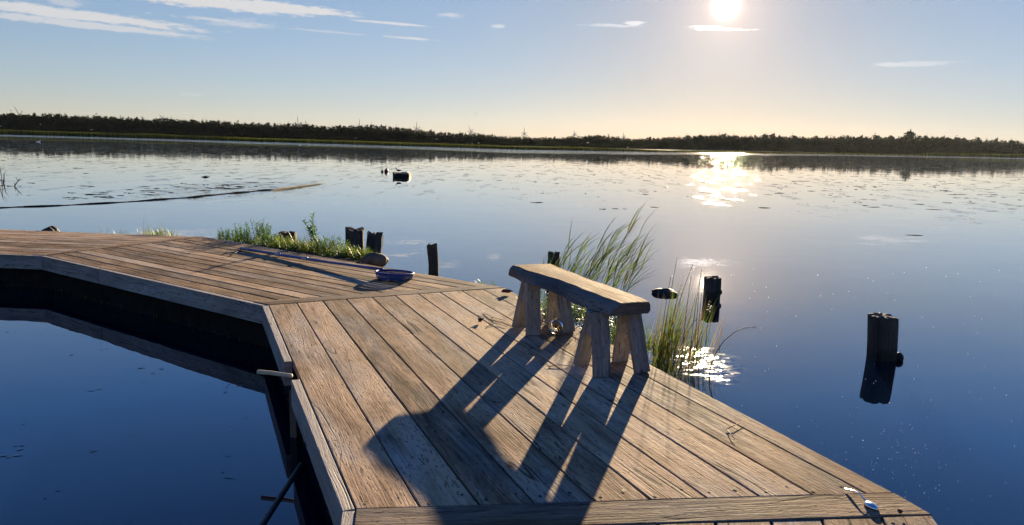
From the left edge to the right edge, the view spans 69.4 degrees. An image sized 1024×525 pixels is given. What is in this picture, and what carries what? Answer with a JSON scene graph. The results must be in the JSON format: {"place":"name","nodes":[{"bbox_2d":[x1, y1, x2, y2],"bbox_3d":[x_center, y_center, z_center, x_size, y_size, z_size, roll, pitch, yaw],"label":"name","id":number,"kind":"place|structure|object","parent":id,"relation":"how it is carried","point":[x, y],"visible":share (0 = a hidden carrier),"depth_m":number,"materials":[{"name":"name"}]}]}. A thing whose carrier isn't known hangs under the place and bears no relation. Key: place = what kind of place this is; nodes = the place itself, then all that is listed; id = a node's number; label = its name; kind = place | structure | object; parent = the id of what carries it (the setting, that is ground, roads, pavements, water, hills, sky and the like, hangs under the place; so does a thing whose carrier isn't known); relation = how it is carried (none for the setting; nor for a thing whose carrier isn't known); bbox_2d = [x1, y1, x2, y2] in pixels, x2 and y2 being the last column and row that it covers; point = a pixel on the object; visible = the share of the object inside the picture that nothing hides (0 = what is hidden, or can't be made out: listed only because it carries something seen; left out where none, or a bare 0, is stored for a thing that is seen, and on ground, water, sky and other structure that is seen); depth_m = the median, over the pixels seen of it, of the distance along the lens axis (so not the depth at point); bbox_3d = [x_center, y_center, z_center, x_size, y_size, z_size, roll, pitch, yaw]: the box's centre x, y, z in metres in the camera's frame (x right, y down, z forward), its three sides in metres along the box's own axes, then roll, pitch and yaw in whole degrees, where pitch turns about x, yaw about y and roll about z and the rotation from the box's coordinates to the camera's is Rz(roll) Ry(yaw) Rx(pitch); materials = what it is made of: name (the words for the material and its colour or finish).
{"place":"outdoors","nodes":[
{"label":"outdoors","id":0,"kind":"place"},
{"bbox_2d":[4,284,333,524],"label":"waterline grass","id":1,"kind":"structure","parent":0,"point":[218,333],"depth_m":7.24,"materials":[{"name":"green plant"}]},
{"bbox_2d":[243,243,361,262],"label":"earth bank","id":2,"kind":"structure","parent":0,"point":[350,259],"depth_m":9.58,"materials":[{"name":"brown soil"}]},
{"bbox_2d":[211,236,238,240],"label":"grass tuft","id":3,"kind":"object","parent":2,"relation":"on","point":[220,238],"visible":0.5,"depth_m":10.87,"materials":[{"name":"green plant"}]},
{"bbox_2d":[215,227,244,239],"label":"leafy plant","id":4,"kind":"object","parent":2,"relation":"on","point":[219,235],"visible":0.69,"depth_m":10.99,"materials":[{"name":"green plant"}]},
{"bbox_2d":[230,219,270,242],"bbox_3d":[-3.803,-0.466,10.835,0.607,0.383,0.502,1,9,0],"label":"leafy plant","id":5,"kind":"object","parent":2,"relation":"on","point":[261,230],"visible":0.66,"depth_m":10.83,"materials":[{"name":"green plant"}]},
{"bbox_2d":[230,232,286,245],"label":"grass tuft","id":6,"kind":"object","parent":2,"relation":"on","point":[251,241],"visible":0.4,"depth_m":10.54,"materials":[{"name":"green plant"}]},
{"bbox_2d":[258,231,288,245],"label":"leafy plant","id":7,"kind":"object","parent":2,"relation":"on","point":[266,238],"visible":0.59,"depth_m":10.34,"materials":[{"name":"green plant"}]},
{"bbox_2d":[261,233,311,248],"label":"grass tuft","id":8,"kind":"object","parent":2,"relation":"on","point":[276,244],"visible":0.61,"depth_m":10.13,"materials":[{"name":"green plant"}]},
{"bbox_2d":[301,212,319,244],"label":"tall plant","id":9,"kind":"object","parent":2,"relation":"on","point":[313,235],"visible":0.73,"depth_m":10.30,"materials":[{"name":"green plant"}]},
{"bbox_2d":[287,236,340,252],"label":"grass tuft","id":10,"kind":"object","parent":2,"relation":"on","point":[303,247],"visible":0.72,"depth_m":9.92,"materials":[{"name":"green plant"}]},
{"bbox_2d":[310,234,349,251],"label":"leafy plant","id":11,"kind":"object","parent":2,"relation":"on","point":[330,242],"visible":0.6,"depth_m":10.00,"materials":[{"name":"green plant"}]},
{"bbox_2d":[314,243,367,257],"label":"grass tuft","id":12,"kind":"object","parent":2,"relation":"on","point":[334,253],"visible":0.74,"depth_m":9.60,"materials":[{"name":"green plant"}]},
{"bbox_2d":[342,246,369,258],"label":"leafy plant","id":13,"kind":"object","parent":2,"relation":"on","point":[353,250],"visible":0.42,"depth_m":9.63,"materials":[{"name":"green plant"}]},
{"bbox_2d":[350,247,376,260],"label":"grass tuft","id":14,"kind":"object","parent":2,"relation":"on","point":[360,255],"visible":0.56,"depth_m":9.45,"materials":[{"name":"green plant"}]},
{"bbox_2d":[360,252,388,266],"bbox_3d":[-1.722,-0.016,9.216,0.362,0.214,0.322,1,9,0],"label":"stone","id":15,"kind":"object","parent":2,"relation":"on","point":[376,259],"visible":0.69,"depth_m":9.11,"materials":[{"name":"grey stone"}]},
{"bbox_2d":[45,135,955,156],"bbox_3d":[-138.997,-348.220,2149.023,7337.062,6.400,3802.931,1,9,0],"label":"shore ground","id":16,"kind":"structure","parent":0,"point":[642,148],"depth_m":395.25,"materials":[{"name":"green plant"}]},
{"bbox_2d":[0,113,1023,153],"bbox_3d":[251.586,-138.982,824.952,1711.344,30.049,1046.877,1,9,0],"label":"forest","id":17,"kind":"object","parent":16,"relation":"on","point":[113,124],"visible":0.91,"depth_m":506.65,"materials":[{"name":"green plant"}]},
{"bbox_2d":[0,129,1023,157],"bbox_3d":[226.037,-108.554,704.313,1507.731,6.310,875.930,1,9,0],"label":"reed belt","id":18,"kind":"object","parent":16,"relation":"on","point":[95,134],"visible":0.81,"depth_m":421.40,"materials":[{"name":"green plant"}]},
{"bbox_2d":[901,130,913,144],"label":"pine tree","id":19,"kind":"object","parent":16,"relation":"on","point":[908,135],"visible":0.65,"depth_m":847.27,"materials":[{"name":"green plant"}]},
{"bbox_2d":[903,129,919,142],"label":"pine tree","id":20,"kind":"object","parent":16,"relation":"on","point":[913,135],"visible":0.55,"depth_m":854.66,"materials":[{"name":"green plant"}]},
{"bbox_2d":[0,135,1023,524],"bbox_3d":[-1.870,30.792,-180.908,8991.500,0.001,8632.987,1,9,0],"label":"water","id":21,"kind":"structure","parent":0,"point":[796,365],"depth_m":9.59,"materials":[{"name":"blue liquid"}]},
{"bbox_2d":[0,165,4,182],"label":"dead reeds","id":22,"kind":"object","parent":21,"relation":"in","point":[1,180],"visible":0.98,"depth_m":27.21,"materials":[{"name":"plant"}]},
{"bbox_2d":[0,335,247,522],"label":"pool weed","id":23,"kind":"object","parent":21,"relation":"on","point":[96,450],"visible":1,"depth_m":4.38,"materials":[{"name":"green plant"}]},
{"bbox_2d":[0,189,273,207],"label":"log","id":24,"kind":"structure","parent":21,"relation":"on","point":[141,200],"depth_m":21.40,"materials":[{"name":"brown wood"}]},
{"bbox_2d":[259,462,304,524],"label":"sunken pole","id":25,"kind":"object","parent":21,"relation":"in","point":[279,498],"visible":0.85,"depth_m":3.89,"materials":[{"name":"black wood"}]},
{"bbox_2d":[278,231,296,247],"bbox_3d":[-3.684,-0.035,12.188,0.279,0.964,0.233,1,9,0],"label":"mooring post","id":26,"kind":"object","parent":21,"relation":"in","point":[283,234],"visible":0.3,"depth_m":12.03,"materials":[{"name":"brown wood"}]},
{"bbox_2d":[271,183,324,191],"bbox_3d":[-8.336,-3.013,29.116,0.512,0.114,6.050,2,9,5],"label":"dry reed raft","id":27,"kind":"object","parent":21,"relation":"on","point":[296,186],"visible":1,"depth_m":28.54,"materials":[{"name":"beige plant"}]},
{"bbox_2d":[345,227,364,259],"bbox_3d":[-2.501,-0.020,11.815,0.302,1.108,0.240,1,9,0],"label":"mooring post","id":28,"kind":"object","parent":21,"relation":"in","point":[355,237],"visible":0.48,"depth_m":11.66,"materials":[{"name":"brown wood"}]},
{"bbox_2d":[366,231,382,253],"bbox_3d":[-2.196,0.027,11.720,0.297,1.059,0.228,1,9,0],"label":"mooring post","id":29,"kind":"object","parent":21,"relation":"in","point":[374,241],"visible":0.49,"depth_m":11.58,"materials":[{"name":"brown wood"}]},
{"bbox_2d":[393,171,410,176],"bbox_3d":[-5.884,-4.702,39.545,0.876,0.339,0.738,1,9,0],"label":"raft","id":30,"kind":"object","parent":21,"relation":"on","point":[405,174],"visible":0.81,"depth_m":39.24,"materials":[{"name":"brown wood"}]},
{"bbox_2d":[427,243,438,276],"bbox_3d":[-1.084,0.287,10.092,0.168,1.114,0.146,1,9,0],"label":"mooring post","id":31,"kind":"object","parent":21,"relation":"in","point":[433,259],"visible":0.55,"depth_m":9.98,"materials":[{"name":"brown wood"}]},
{"bbox_2d":[0,229,936,524],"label":"jetty","id":32,"kind":"object","parent":21,"relation":"in","point":[422,399],"visible":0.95,"depth_m":4.14,"materials":[{"name":"brown wood"}]},
{"bbox_2d":[41,226,59,231],"bbox_3d":[-7.025,-0.420,11.288,0.255,0.299,0.299,1,9,0],"label":"stone","id":33,"kind":"object","parent":32,"relation":"on","point":[51,228],"visible":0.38,"depth_m":11.22,"materials":[{"name":"grey stone"}]},
{"bbox_2d":[138,224,177,235],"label":"grass tuft","id":34,"kind":"object","parent":32,"relation":"on","point":[156,232],"visible":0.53,"depth_m":11.04,"materials":[{"name":"green plant"}]},
{"bbox_2d":[257,370,292,377],"bbox_3d":[-1.474,0.690,4.591,0.239,0.031,0.032,3,9,12],"label":"wooden stick","id":35,"kind":"object","parent":32,"relation":"on","point":[267,372],"visible":1,"depth_m":4.58,"materials":[{"name":"grey wood"}]},
{"bbox_2d":[239,247,413,280],"bbox_3d":[-2.283,-0.037,8.761,3.139,0.093,0.416,9,12,40],"label":"scoop net","id":36,"kind":"object","parent":32,"relation":"on","point":[382,273],"visible":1,"depth_m":8.08,"materials":[{"name":"plastic"}]},
{"bbox_2d":[501,289,511,292],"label":"dry leaf","id":37,"kind":"object","parent":32,"relation":"on","point":[506,290],"visible":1,"depth_m":7.21,"materials":[{"name":"brown plant"}]},
{"bbox_2d":[548,318,563,334],"bbox_3d":[0.347,0.496,5.766,0.112,0.112,0.125,3,9,12],"label":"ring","id":38,"kind":"object","parent":32,"relation":"on","point":[553,330],"visible":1,"depth_m":5.76,"materials":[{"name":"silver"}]},
{"bbox_2d":[508,264,649,376],"bbox_3d":[0.430,0.373,5.414,0.412,0.490,1.552,-2,10,-22],"label":"bench","id":39,"kind":"object","parent":32,"relation":"on","point":[601,303],"visible":1,"depth_m":4.98,"materials":[{"name":"brown wood"}]},
{"bbox_2d":[844,488,878,510],"bbox_3d":[1.470,0.988,3.115,0.047,0.024,0.196,-1,9,-15],"label":"spoon","id":40,"kind":"object","parent":32,"relation":"on","point":[870,505],"visible":1,"depth_m":3.05,"materials":[{"name":"metal"}]},
{"bbox_2d":[0,152,995,235],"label":"floating weed","id":41,"kind":"object","parent":21,"relation":"on","point":[464,169],"visible":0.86,"depth_m":33.92,"materials":[{"name":"green plant"}]},
{"bbox_2d":[548,251,559,266],"bbox_3d":[0.574,0.333,10.433,0.177,0.994,0.176,1,9,0],"label":"mooring post","id":42,"kind":"object","parent":21,"relation":"in","point":[556,255],"visible":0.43,"depth_m":10.30,"materials":[{"name":"brown wood"}]},
{"bbox_2d":[540,249,580,303],"bbox_3d":[0.564,0.191,8.508,0.595,0.781,1.074,1,9,0],"label":"reed clump","id":43,"kind":"object","parent":21,"relation":"on","point":[559,267],"visible":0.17,"depth_m":8.43,"materials":[{"name":"green plant"}]},
{"bbox_2d":[560,201,657,316],"bbox_3d":[1.159,-0.052,8.415,1.365,1.319,2.004,1,9,0],"label":"reed clump","id":44,"kind":"object","parent":21,"relation":"on","point":[635,264],"visible":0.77,"depth_m":8.09,"materials":[{"name":"green plant"}]},
{"bbox_2d":[231,274,1005,497],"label":"white flecks","id":45,"kind":"object","parent":21,"relation":"on","point":[881,433],"visible":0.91,"depth_m":4.72,"materials":[{"name":"white"}]},
{"bbox_2d":[651,288,677,296],"bbox_3d":[1.977,0.405,9.535,0.284,0.152,0.374,-4,11,-30],"label":"stone","id":46,"kind":"object","parent":21,"relation":"in","point":[660,291],"visible":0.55,"depth_m":9.47,"materials":[{"name":"grey stone"}]},
{"bbox_2d":[651,260,742,379],"bbox_3d":[1.609,0.429,6.395,0.754,0.988,1.516,3,9,10],"label":"rush clump","id":47,"kind":"object","parent":21,"relation":"on","point":[667,349],"visible":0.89,"depth_m":6.17,"materials":[{"name":"green plant"}]},
{"bbox_2d":[703,275,721,300],"bbox_3d":[2.515,0.612,9.306,0.233,0.891,0.188,1,9,0],"label":"mooring post","id":48,"kind":"object","parent":21,"relation":"in","point":[712,287],"visible":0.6,"depth_m":9.18,"materials":[{"name":"brown wood"}]},
{"bbox_2d":[708,326,756,375],"bbox_3d":[1.819,0.736,6.096,0.375,0.445,0.009,1,9,0],"label":"bowed stem","id":49,"kind":"object","parent":21,"relation":"on","point":[722,343],"visible":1,"depth_m":6.08,"materials":[{"name":"plant"}]},
{"bbox_2d":[866,312,903,361],"bbox_3d":[3.411,0.969,6.797,0.324,1.020,0.227,1,9,0],"label":"mooring post","id":50,"kind":"object","parent":21,"relation":"in","point":[882,337],"visible":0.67,"depth_m":6.67,"materials":[{"name":"brown wood"}]},
{"bbox_2d":[0,0,1023,143],"label":"sky","id":51,"kind":"structure","parent":0,"point":[638,69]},
{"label":"earth bank","id":52,"kind":"structure","parent":0,"visible":0},
{"bbox_2d":[540,291,585,323],"bbox_3d":[0.480,0.366,6.765,0.831,0.343,0.752,9,12,41],"label":"grass tuft","id":53,"kind":"object","parent":52,"relation":"on","point":[574,312],"visible":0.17,"depth_m":6.75,"materials":[{"name":"green plant"}]},
{"bbox_2d":[540,303,616,332],"bbox_3d":[0.660,0.457,6.337,0.873,0.347,0.615,1,9,0],"label":"leafy plant","id":54,"kind":"object","parent":52,"relation":"on","point":[545,314],"visible":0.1,"depth_m":6.35,"materials":[{"name":"green plant"}]},
{"bbox_2d":[578,316,669,355],"bbox_3d":[0.850,0.529,5.951,0.966,0.356,0.738,1,9,0],"label":"grass tuft","id":55,"kind":"object","parent":52,"relation":"on","point":[648,345],"visible":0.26,"depth_m":5.89,"materials":[{"name":"green plant"}]},
{"bbox_2d":[650,357,681,375],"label":"grass tuft","id":56,"kind":"object","parent":52,"relation":"on","point":[665,367],"visible":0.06,"depth_m":5.52,"materials":[{"name":"green plant"}]}
]}

